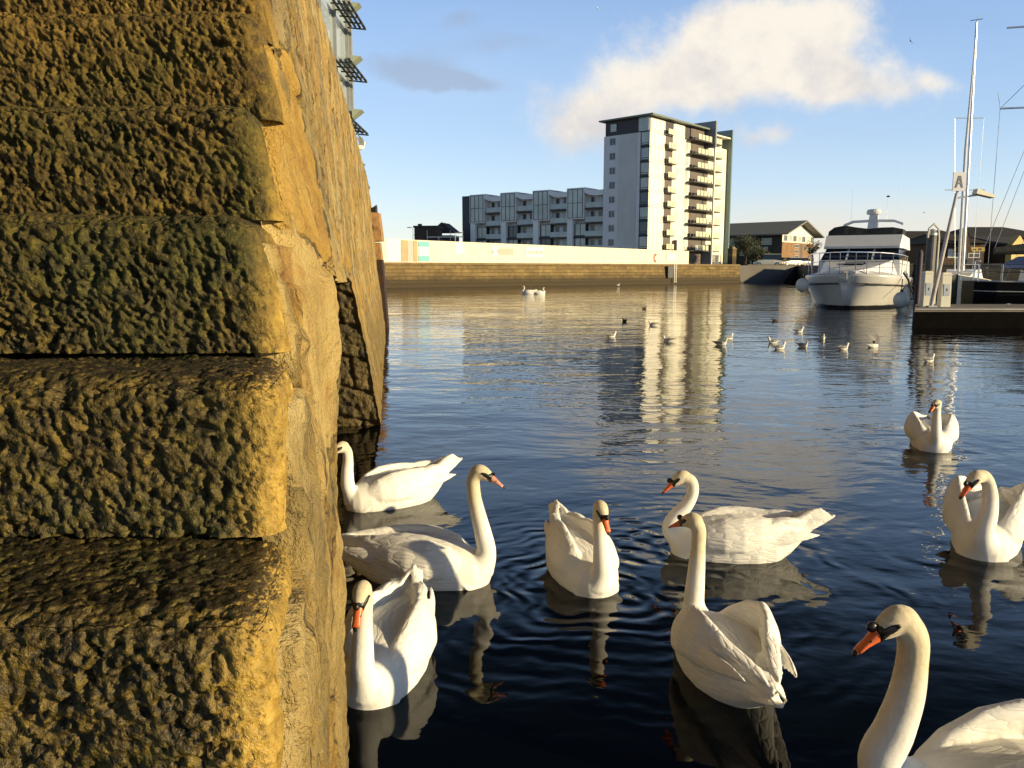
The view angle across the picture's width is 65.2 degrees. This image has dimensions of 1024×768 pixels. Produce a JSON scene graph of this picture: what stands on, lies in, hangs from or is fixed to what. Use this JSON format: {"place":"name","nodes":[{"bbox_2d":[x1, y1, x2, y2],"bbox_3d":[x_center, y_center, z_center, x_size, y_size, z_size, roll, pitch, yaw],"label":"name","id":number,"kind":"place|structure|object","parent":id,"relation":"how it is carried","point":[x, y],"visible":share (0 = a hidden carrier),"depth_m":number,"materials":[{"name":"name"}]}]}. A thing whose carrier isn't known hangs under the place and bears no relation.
{"place":"outdoors","nodes":[
{"label":"outdoors","id":0,"kind":"place"},
{"bbox_2d":[248,220,260,225],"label":"quay deck","id":1,"kind":"structure","parent":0,"point":[258,222],"depth_m":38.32,"materials":[{"name":"brown stone"}]},
{"bbox_2d":[317,0,369,188],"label":"quayside office","id":2,"kind":"structure","parent":1,"relation":"on","point":[337,16],"depth_m":46.18,"materials":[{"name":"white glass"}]},
{"bbox_2d":[336,282,1023,767],"bbox_3d":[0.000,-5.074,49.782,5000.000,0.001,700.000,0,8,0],"label":"water","id":3,"kind":"structure","parent":0,"point":[536,404],"depth_m":7.13,"materials":[{"name":"blue liquid"}]},
{"bbox_2d":[40,0,385,767],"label":"quay wall","id":4,"kind":"structure","parent":3,"relation":"in","point":[320,254],"depth_m":1.92,"materials":[{"name":"stone"}]},
{"bbox_2d":[0,0,293,767],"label":"quay stairs","id":5,"kind":"structure","parent":4,"relation":"attached to","point":[146,581],"depth_m":1.20,"materials":[{"name":"stone"}]},
{"bbox_2d":[356,134,366,149],"bbox_3d":[-3.804,-5.994,19.840,0.304,0.368,0.296,3,9,22],"label":"gull","id":6,"kind":"object","parent":4,"relation":"on","point":[362,143],"visible":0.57,"depth_m":19.83,"materials":[{"name":"white"}]},
{"bbox_2d":[371,212,388,327],"bbox_3d":[-4.710,-3.425,27.719,0.902,4.960,0.690,0,8,0],"label":"fender pile","id":7,"kind":"object","parent":3,"relation":"in","point":[377,228],"visible":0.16,"depth_m":27.52,"materials":[{"name":"wood"}]},
{"bbox_2d":[371,205,377,212],"bbox_3d":[-4.891,-6.049,27.421,0.500,0.340,0.400,0,8,0],"label":"rubber scrap","id":8,"kind":"object","parent":7,"relation":"on","point":[374,209],"visible":0.37,"depth_m":27.26,"materials":[{"name":"black rubber"}]},
{"bbox_2d":[343,565,436,709],"bbox_3d":[-0.622,1.187,4.120,0.492,0.725,1.164,1,8,7],"label":"swan","id":9,"kind":"object","parent":3,"relation":"on","point":[390,641],"visible":0.91,"depth_m":3.81,"materials":[{"name":"white"}]},
{"bbox_2d":[337,441,461,512],"bbox_3d":[-1.002,0.792,6.952,1.320,0.720,0.482,-5,10,-34],"label":"swan","id":10,"kind":"object","parent":3,"relation":"on","point":[392,486],"visible":0.85,"depth_m":6.76,"materials":[{"name":"white"}]},
{"bbox_2d":[341,464,504,590],"bbox_3d":[-0.656,0.946,5.229,1.256,0.905,0.491,2,8,12],"label":"swan","id":11,"kind":"object","parent":3,"relation":"on","point":[444,559],"visible":0.8,"depth_m":5.08,"materials":[{"name":"white"}]},
{"bbox_2d":[522,286,536,293],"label":"swan","id":12,"kind":"object","parent":3,"relation":"on","point":[529,291],"visible":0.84,"depth_m":67.10,"materials":[{"name":"white"}]},
{"bbox_2d":[535,287,544,293],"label":"swan","id":13,"kind":"object","parent":3,"relation":"on","point":[539,292],"visible":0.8,"depth_m":67.15,"materials":[{"name":"white"}]},
{"bbox_2d":[544,500,618,597],"bbox_3d":[0.432,1.010,5.369,0.449,0.722,1.133,-2,8,-14],"label":"swan","id":14,"kind":"object","parent":3,"relation":"on","point":[582,559],"visible":0.94,"depth_m":5.04,"materials":[{"name":"white"}]},
{"bbox_2d":[605,331,615,336],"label":"gull","id":15,"kind":"object","parent":3,"relation":"on","point":[611,335],"visible":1,"depth_m":24.05,"materials":[{"name":"white"}]},
{"bbox_2d":[647,320,658,325],"bbox_3d":[5.150,-2.204,29.107,0.446,0.213,0.174,1,8,10],"label":"gull","id":16,"kind":"object","parent":3,"relation":"on","point":[652,324],"visible":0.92,"depth_m":29.06,"materials":[{"name":"white"}]},
{"bbox_2d":[661,335,675,341],"bbox_3d":[4.424,-1.272,22.588,0.424,0.203,0.166,3,9,20],"label":"gull","id":17,"kind":"object","parent":3,"relation":"on","point":[668,339],"visible":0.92,"depth_m":22.54,"materials":[{"name":"white"}]},
{"bbox_2d":[712,338,728,344],"bbox_3d":[5.612,-1.130,21.544,0.467,0.223,0.182,3,9,20],"label":"gull","id":18,"kind":"object","parent":3,"relation":"on","point":[720,342],"visible":0.94,"depth_m":21.47,"materials":[{"name":"white"}]},
{"bbox_2d":[668,513,796,708],"bbox_3d":[1.062,1.161,3.924,0.514,0.822,1.141,-1,8,-8],"label":"swan","id":19,"kind":"object","parent":3,"relation":"on","point":[736,655],"visible":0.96,"depth_m":3.79,"materials":[{"name":"white"}]},
{"bbox_2d":[661,470,834,563],"bbox_3d":[1.660,0.975,5.662,1.201,0.721,0.482,1,8,6],"label":"swan","id":20,"kind":"object","parent":3,"relation":"on","point":[741,535],"visible":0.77,"depth_m":5.52,"materials":[{"name":"white"}]},
{"bbox_2d":[768,337,779,342],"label":"gull","id":21,"kind":"object","parent":3,"relation":"on","point":[773,340],"visible":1,"depth_m":22.08,"materials":[{"name":"white"}]},
{"bbox_2d":[771,341,786,348],"bbox_3d":[6.822,-0.973,20.442,0.467,0.223,0.182,-2,8,-15],"label":"gull","id":22,"kind":"object","parent":3,"relation":"on","point":[778,346],"visible":0.98,"depth_m":20.38,"materials":[{"name":"white"}]},
{"bbox_2d":[792,327,804,331],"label":"gull","id":23,"kind":"object","parent":3,"relation":"on","point":[798,330],"visible":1,"depth_m":26.00,"materials":[{"name":"white"}]},
{"bbox_2d":[796,341,807,346],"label":"gull","id":24,"kind":"object","parent":3,"relation":"on","point":[803,344],"visible":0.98,"depth_m":20.91,"materials":[{"name":"white"}]},
{"bbox_2d":[836,343,849,349],"bbox_3d":[8.408,-0.947,20.313,0.424,0.203,0.166,-3,9,-20],"label":"gull","id":25,"kind":"object","parent":3,"relation":"on","point":[841,347],"visible":0.92,"depth_m":20.26,"materials":[{"name":"white"}]},
{"bbox_2d":[805,161,912,308],"bbox_3d":[20.655,-8.855,46.547,5.668,9.600,14.501,4,9,29],"label":"motor yacht","id":26,"kind":"object","parent":3,"relation":"on","point":[864,268],"visible":0.97,"depth_m":43.29,"materials":[{"name":"white plastic"}]},
{"bbox_2d":[796,267,808,291],"bbox_3d":[15.499,-5.567,42.641,0.670,1.338,0.670,0,8,0],"label":"fender","id":27,"kind":"object","parent":26,"relation":"hanging from","point":[802,284],"visible":1,"depth_m":42.47,"materials":[{"name":"white plastic"}]},
{"bbox_2d":[893,279,908,307],"bbox_3d":[18.873,-4.377,38.770,0.709,1.416,0.709,0,8,0],"label":"fender","id":28,"kind":"object","parent":26,"relation":"hanging from","point":[901,299],"visible":1,"depth_m":38.59,"materials":[{"name":"white plastic"}]},
{"bbox_2d":[867,333,879,347],"bbox_3d":[9.398,-1.123,20.816,0.346,0.418,0.336,4,9,26],"label":"gull","id":29,"kind":"object","parent":3,"relation":"on","point":[874,343],"visible":0.9,"depth_m":20.79,"materials":[{"name":"white"}]},
{"bbox_2d":[912,249,923,321],"bbox_3d":[15.670,-3.048,30.992,0.229,4.290,0.229,0,8,0],"label":"mooring pile","id":30,"kind":"object","parent":3,"relation":"in","point":[918,274],"visible":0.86,"depth_m":30.78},
{"bbox_2d":[922,353,934,361],"bbox_3d":[9.191,-0.567,17.646,0.424,0.203,0.166,-4,9,-25],"label":"gull","id":31,"kind":"object","parent":3,"relation":"on","point":[929,359],"visible":0.97,"depth_m":17.59,"materials":[{"name":"white"}]},
{"bbox_2d":[904,399,958,452],"bbox_3d":[4.865,0.463,9.285,0.566,0.712,1.199,3,9,22],"label":"swan","id":32,"kind":"object","parent":3,"relation":"on","point":[936,431],"visible":0.91,"depth_m":8.94,"materials":[{"name":"white"}]},
{"bbox_2d":[924,223,939,303],"bbox_3d":[16.159,-3.561,31.070,0.522,5.285,0.374,0,8,0],"label":"mooring pile","id":33,"kind":"object","parent":3,"relation":"in","point":[932,243],"visible":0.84,"depth_m":30.71,"materials":[{"name":"grey metal"}]},
{"bbox_2d":[852,605,1023,767],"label":"swan","id":34,"kind":"object","parent":3,"relation":"on","point":[990,736],"visible":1,"depth_m":2.82,"materials":[{"name":"white"}]},
{"bbox_2d":[934,15,988,303],"bbox_3d":[25.918,-12.328,45.252,3.255,16.541,9.518,5,9,31],"label":"sailing yacht","id":35,"kind":"object","parent":3,"relation":"on","point":[956,286],"visible":0.43,"depth_m":44.66,"materials":[{"name":"white painted metal"},{"name":"dark canvas"},{"name":"wire"}]},
{"bbox_2d":[914,304,1023,327],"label":"pontoon","id":36,"kind":"object","parent":3,"relation":"on","point":[982,316],"visible":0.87,"depth_m":27.82,"materials":[{"name":"metal"}]},
{"bbox_2d":[919,271,933,306],"bbox_3d":[14.704,-3.368,28.364,0.300,1.260,0.282,0,8,0],"label":"service pedestal","id":37,"kind":"object","parent":36,"relation":"on","point":[926,289],"visible":0.95,"depth_m":28.26,"materials":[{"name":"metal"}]},
{"bbox_2d":[936,272,952,306],"bbox_3d":[15.393,-3.357,28.466,0.340,1.210,0.320,0,8,0],"label":"service pedestal","id":38,"kind":"object","parent":36,"relation":"on","point":[944,291],"visible":0.93,"depth_m":28.36,"materials":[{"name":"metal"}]},
{"bbox_2d":[927,189,994,306],"bbox_3d":[15.717,-4.886,28.053,2.038,4.375,0.320,0,8,0],"label":"pontoon light pole","id":39,"kind":"object","parent":36,"relation":"on","point":[979,192],"visible":0.97,"depth_m":27.96,"materials":[{"name":"metal"}]},
{"bbox_2d":[952,172,965,190],"bbox_3d":[15.456,-6.995,27.643,0.433,0.640,0.056,0,8,0],"label":"berth sign","id":40,"kind":"object","parent":39,"relation":"attached to","point":[959,182],"visible":1,"depth_m":27.63,"materials":[{"name":"grey"}]},
{"bbox_2d":[942,470,1023,561],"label":"swan","id":41,"kind":"object","parent":3,"relation":"on","point":[983,517],"visible":0.96,"depth_m":5.60,"materials":[{"name":"white"}]},
{"bbox_2d":[960,26,1023,303],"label":"sailing yacht","id":42,"kind":"object","parent":3,"relation":"on","point":[977,291],"visible":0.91,"depth_m":35.82,"materials":[{"name":"black"}]},
{"bbox_2d":[351,0,1023,264],"label":"sky","id":43,"kind":"structure","parent":0,"point":[821,101],"materials":[{"name":"blue"}]},
{"bbox_2d":[432,264,973,287],"bbox_3d":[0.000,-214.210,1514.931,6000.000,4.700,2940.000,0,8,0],"label":"ground","id":44,"kind":"structure","parent":0,"point":[757,274],"depth_m":127.61,"materials":[{"name":"grey concrete"}]},
{"bbox_2d":[413,225,463,262],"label":"dark flat roofed shed","id":45,"kind":"structure","parent":44,"relation":"on","point":[431,233],"depth_m":169.57,"materials":[{"name":"black brick"}]},
{"bbox_2d":[418,222,458,241],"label":"dark gabled house","id":46,"kind":"structure","parent":44,"relation":"on","point":[447,227],"depth_m":183.62,"materials":[{"name":"brown brick"}]},
{"bbox_2d":[462,187,602,263],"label":"terrace block","id":47,"kind":"structure","parent":44,"relation":"on","point":[572,217],"depth_m":162.93,"materials":[{"name":"grey paint"}]},
{"bbox_2d":[470,195,482,222],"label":"window","id":48,"kind":"structure","parent":47,"relation":"in","point":[476,202],"depth_m":170.69,"materials":[{"name":"grey glass"}]},
{"bbox_2d":[477,227,489,238],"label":"window","id":49,"kind":"structure","parent":47,"relation":"in","point":[481,231],"depth_m":171.82,"materials":[{"name":"grey glass"}]},
{"bbox_2d":[501,193,514,220],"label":"window","id":50,"kind":"structure","parent":47,"relation":"in","point":[508,199],"depth_m":166.01,"materials":[{"name":"grey glass"}]},
{"bbox_2d":[508,240,520,243],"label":"window","id":51,"kind":"structure","parent":47,"relation":"in","point":[509,241],"depth_m":167.45,"materials":[{"name":"grey glass"}]},
{"bbox_2d":[508,226,520,237],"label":"window","id":52,"kind":"structure","parent":47,"relation":"in","point":[512,230],"depth_m":167.14,"materials":[{"name":"grey glass"}]},
{"bbox_2d":[533,191,547,219],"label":"window","id":53,"kind":"structure","parent":47,"relation":"in","point":[540,198],"depth_m":161.49,"materials":[{"name":"grey glass"}]},
{"bbox_2d":[540,239,553,245],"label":"window","id":54,"kind":"structure","parent":47,"relation":"in","point":[542,241],"depth_m":162.85,"materials":[{"name":"black glass"}]},
{"bbox_2d":[540,225,553,236],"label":"window","id":55,"kind":"structure","parent":47,"relation":"in","point":[545,230],"depth_m":162.56,"materials":[{"name":"grey glass"}]},
{"bbox_2d":[567,188,582,217],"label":"window","id":56,"kind":"structure","parent":47,"relation":"in","point":[575,196],"depth_m":156.86,"materials":[{"name":"grey glass"}]},
{"bbox_2d":[575,238,587,246],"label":"window","id":57,"kind":"structure","parent":47,"relation":"in","point":[579,242],"depth_m":158.25,"materials":[{"name":"grey glass"}]},
{"bbox_2d":[575,223,587,235],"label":"window","id":58,"kind":"structure","parent":47,"relation":"in","point":[580,228],"depth_m":157.90,"materials":[{"name":"grey glass"}]},
{"bbox_2d":[590,239,594,244],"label":"window","id":59,"kind":"structure","parent":47,"relation":"in","point":[592,241],"depth_m":157.88,"materials":[{"name":"grey glass"}]},
{"bbox_2d":[598,225,602,230],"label":"window","id":60,"kind":"structure","parent":47,"relation":"in","point":[600,227],"depth_m":156.50,"materials":[{"name":"glass"}]},
{"bbox_2d":[598,210,602,221],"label":"window","id":61,"kind":"structure","parent":47,"relation":"in","point":[600,212],"depth_m":156.14,"materials":[{"name":"grey glass"}]},
{"bbox_2d":[384,262,739,287],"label":"harbour wall","id":62,"kind":"structure","parent":44,"relation":"on","point":[418,275],"depth_m":100.46,"materials":[{"name":"stone"}]},
{"bbox_2d":[375,239,688,263],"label":"hoarding","id":63,"kind":"object","parent":62,"relation":"on","point":[403,250],"visible":0.93,"depth_m":97.71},
{"bbox_2d":[666,264,676,277],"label":"ladder recess","id":64,"kind":"object","parent":62,"relation":"attached to","point":[669,273],"visible":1,"depth_m":112.70,"materials":[{"name":"grey metal"}]},
{"bbox_2d":[727,246,736,263],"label":"gate pier","id":65,"kind":"structure","parent":62,"relation":"on","point":[732,250],"depth_m":121.64,"materials":[{"name":"stone"}]},
{"bbox_2d":[599,112,732,263],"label":"apartment tower","id":66,"kind":"structure","parent":44,"relation":"on","point":[667,180],"depth_m":152.07,"materials":[{"name":"white paint"}]},
{"bbox_2d":[608,239,613,245],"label":"window","id":67,"kind":"structure","parent":66,"relation":"in","point":[610,241],"depth_m":152.86,"materials":[{"name":"grey glass"}]},
{"bbox_2d":[608,225,613,231],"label":"window","id":68,"kind":"structure","parent":66,"relation":"in","point":[610,227],"depth_m":152.52,"materials":[{"name":"grey glass"}]},
{"bbox_2d":[608,210,614,217],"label":"window","id":69,"kind":"structure","parent":66,"relation":"in","point":[611,214],"depth_m":152.04,"materials":[{"name":"grey glass"}]},
{"bbox_2d":[609,196,614,203],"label":"window","id":70,"kind":"structure","parent":66,"relation":"in","point":[611,198],"depth_m":151.70,"materials":[{"name":"grey glass"}]},
{"bbox_2d":[609,182,614,188],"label":"window","id":71,"kind":"structure","parent":66,"relation":"in","point":[611,184],"depth_m":151.37,"materials":[{"name":"grey glass"}]},
{"bbox_2d":[609,167,614,174],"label":"window","id":72,"kind":"structure","parent":66,"relation":"in","point":[612,169],"depth_m":151.00,"materials":[{"name":"grey glass"}]},
{"bbox_2d":[609,152,615,159],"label":"window","id":73,"kind":"structure","parent":66,"relation":"in","point":[612,156],"depth_m":150.52,"materials":[{"name":"grey glass"}]},
{"bbox_2d":[610,138,615,145],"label":"window","id":74,"kind":"structure","parent":66,"relation":"in","point":[612,140],"depth_m":150.23,"materials":[{"name":"grey glass"}]},
{"bbox_2d":[610,124,616,131],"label":"window","id":75,"kind":"structure","parent":66,"relation":"in","point":[613,128],"depth_m":149.88,"materials":[{"name":"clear glass"}]},
{"bbox_2d":[639,235,646,247],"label":"window","id":76,"kind":"structure","parent":66,"relation":"in","point":[642,240],"depth_m":148.35,"materials":[{"name":"clear glass"}]},
{"bbox_2d":[639,220,647,233],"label":"window","id":77,"kind":"structure","parent":66,"relation":"in","point":[643,226],"depth_m":147.97,"materials":[{"name":"grey glass"}]},
{"bbox_2d":[639,206,647,218],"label":"window","id":78,"kind":"structure","parent":66,"relation":"in","point":[643,211],"depth_m":147.63,"materials":[{"name":"clear glass"}]},
{"bbox_2d":[640,191,647,204],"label":"window","id":79,"kind":"structure","parent":66,"relation":"in","point":[643,196],"depth_m":147.22,"materials":[{"name":"grey glass"}]},
{"bbox_2d":[640,176,648,189],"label":"window","id":80,"kind":"structure","parent":66,"relation":"in","point":[644,182],"depth_m":146.82,"materials":[{"name":"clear glass"}]},
{"bbox_2d":[640,161,648,174],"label":"window","id":81,"kind":"structure","parent":66,"relation":"in","point":[644,167],"depth_m":146.50,"materials":[{"name":"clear glass"}]},
{"bbox_2d":[639,116,649,130],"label":"window","id":82,"kind":"structure","parent":66,"relation":"in","point":[643,121],"depth_m":145.61,"materials":[{"name":"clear glass"}]},
{"bbox_2d":[641,146,648,159],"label":"window","id":83,"kind":"structure","parent":66,"relation":"in","point":[644,151],"depth_m":146.11,"materials":[{"name":"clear glass"}]},
{"bbox_2d":[641,131,649,144],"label":"window","id":84,"kind":"structure","parent":66,"relation":"in","point":[645,136],"depth_m":145.68,"materials":[{"name":"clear glass"}]},
{"bbox_2d":[648,236,661,247],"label":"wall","id":85,"kind":"structure","parent":66,"relation":"in","point":[653,242],"depth_m":149.68,"materials":[{"name":"white paint"}]},
{"bbox_2d":[648,222,661,233],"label":"wall","id":86,"kind":"structure","parent":66,"relation":"in","point":[654,227],"depth_m":149.32,"materials":[{"name":"white paint"}]},
{"bbox_2d":[649,207,662,219],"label":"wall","id":87,"kind":"structure","parent":66,"relation":"in","point":[654,213],"depth_m":148.93,"materials":[{"name":"white paint"}]},
{"bbox_2d":[649,192,662,204],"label":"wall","id":88,"kind":"structure","parent":66,"relation":"in","point":[654,198],"depth_m":148.57,"materials":[{"name":"white paint"}]},
{"bbox_2d":[649,177,662,190],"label":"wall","id":89,"kind":"structure","parent":66,"relation":"in","point":[655,183],"depth_m":148.19,"materials":[{"name":"white paint"}]},
{"bbox_2d":[650,162,663,175],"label":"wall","id":90,"kind":"structure","parent":66,"relation":"in","point":[657,169],"depth_m":147.86,"materials":[{"name":"white paint"}]},
{"bbox_2d":[650,147,663,161],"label":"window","id":91,"kind":"structure","parent":66,"relation":"in","point":[655,154],"depth_m":147.43,"materials":[{"name":"white paint"}]},
{"bbox_2d":[650,131,663,146],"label":"window","id":92,"kind":"structure","parent":66,"relation":"in","point":[657,139],"depth_m":147.07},
{"bbox_2d":[652,118,664,131],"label":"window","id":93,"kind":"structure","parent":66,"relation":"in","point":[657,124],"depth_m":146.79,"materials":[{"name":"white paint"}]},
{"bbox_2d":[675,123,684,136],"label":"window","id":94,"kind":"structure","parent":66,"relation":"in","point":[681,129],"depth_m":152.88,"materials":[{"name":"white paint"}]},
{"bbox_2d":[683,225,685,234],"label":"window","id":95,"kind":"structure","parent":66,"relation":"in","point":[684,226],"depth_m":157.50,"materials":[{"name":"glass"}]},
{"bbox_2d":[712,255,721,263],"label":"window","id":96,"kind":"structure","parent":66,"relation":"in","point":[716,256],"depth_m":168.62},
{"bbox_2d":[727,232,763,263],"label":"tree","id":97,"kind":"object","parent":44,"relation":"on","point":[743,246],"visible":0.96,"depth_m":155.00,"materials":[{"name":"green plant"}]},
{"bbox_2d":[745,245,772,261],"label":"tree","id":98,"kind":"object","parent":44,"relation":"on","point":[755,255],"visible":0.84,"depth_m":149.51,"materials":[{"name":"green plant"}]},
{"bbox_2d":[753,254,782,264],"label":"parked car","id":99,"kind":"object","parent":44,"relation":"on","point":[775,259],"visible":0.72,"depth_m":136.97,"materials":[{"name":"paint"}]},
{"bbox_2d":[744,264,799,281],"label":"harbour wall","id":100,"kind":"structure","parent":44,"relation":"on","point":[792,277],"depth_m":133.29,"materials":[{"name":"concrete"}]},
{"bbox_2d":[729,220,824,265],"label":"brick warehouse","id":101,"kind":"structure","parent":44,"relation":"on","point":[787,238],"depth_m":182.82,"materials":[{"name":"brown brick"}]},
{"bbox_2d":[761,238,771,244],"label":"window","id":102,"kind":"structure","parent":101,"relation":"in","point":[767,241],"depth_m":179.54,"materials":[{"name":"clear glass"}]},
{"bbox_2d":[779,257,802,264],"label":"parked car","id":103,"kind":"object","parent":44,"relation":"on","point":[792,260],"visible":0.77,"depth_m":137.80,"materials":[{"name":"paint"}]},
{"bbox_2d":[790,258,810,265],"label":"parked car","id":104,"kind":"object","parent":44,"relation":"on","point":[805,261],"visible":0.33,"depth_m":141.79,"materials":[{"name":"paint"}]},
{"bbox_2d":[804,240,822,261],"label":"tree","id":105,"kind":"object","parent":44,"relation":"on","point":[814,249],"visible":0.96,"depth_m":162.50,"materials":[{"name":"brown plant"}]},
{"bbox_2d":[796,264,913,284],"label":"harbour wall","id":106,"kind":"structure","parent":44,"relation":"on","point":[911,268],"depth_m":91.12,"materials":[{"name":"stone"}]},
{"bbox_2d":[906,231,927,238],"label":"harbour shed","id":107,"kind":"structure","parent":44,"relation":"on","point":[912,234],"depth_m":155.17,"materials":[{"name":"grey"}]},
{"bbox_2d":[906,230,990,263],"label":"harbour shed","id":108,"kind":"structure","parent":44,"relation":"on","point":[951,252],"depth_m":110.70,"materials":[{"name":"brown brick"}]},
{"bbox_2d":[947,249,957,257],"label":"window","id":109,"kind":"structure","parent":108,"relation":"in","point":[951,253],"depth_m":110.53,"materials":[{"name":"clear glass"}]},
{"bbox_2d":[955,243,974,263],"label":"door","id":110,"kind":"structure","parent":108,"relation":"in","point":[970,260],"depth_m":110.56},
{"bbox_2d":[968,251,979,257],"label":"window","id":111,"kind":"structure","parent":108,"relation":"in","point":[976,253],"depth_m":110.54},
{"bbox_2d":[921,263,1021,280],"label":"harbour wall","id":112,"kind":"structure","parent":44,"relation":"on","point":[997,276],"depth_m":89.45,"materials":[{"name":"stone"}]},
{"bbox_2d":[950,227,1023,238],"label":"roof","id":113,"kind":"structure","parent":44,"relation":"on","point":[995,231],"depth_m":134.58,"materials":[{"name":"grey metal"}]},
{"bbox_2d":[968,235,1023,263],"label":"harbour shed","id":114,"kind":"structure","parent":44,"relation":"on","point":[1008,241],"depth_m":112.49,"materials":[{"name":"brown brick"}]}
]}

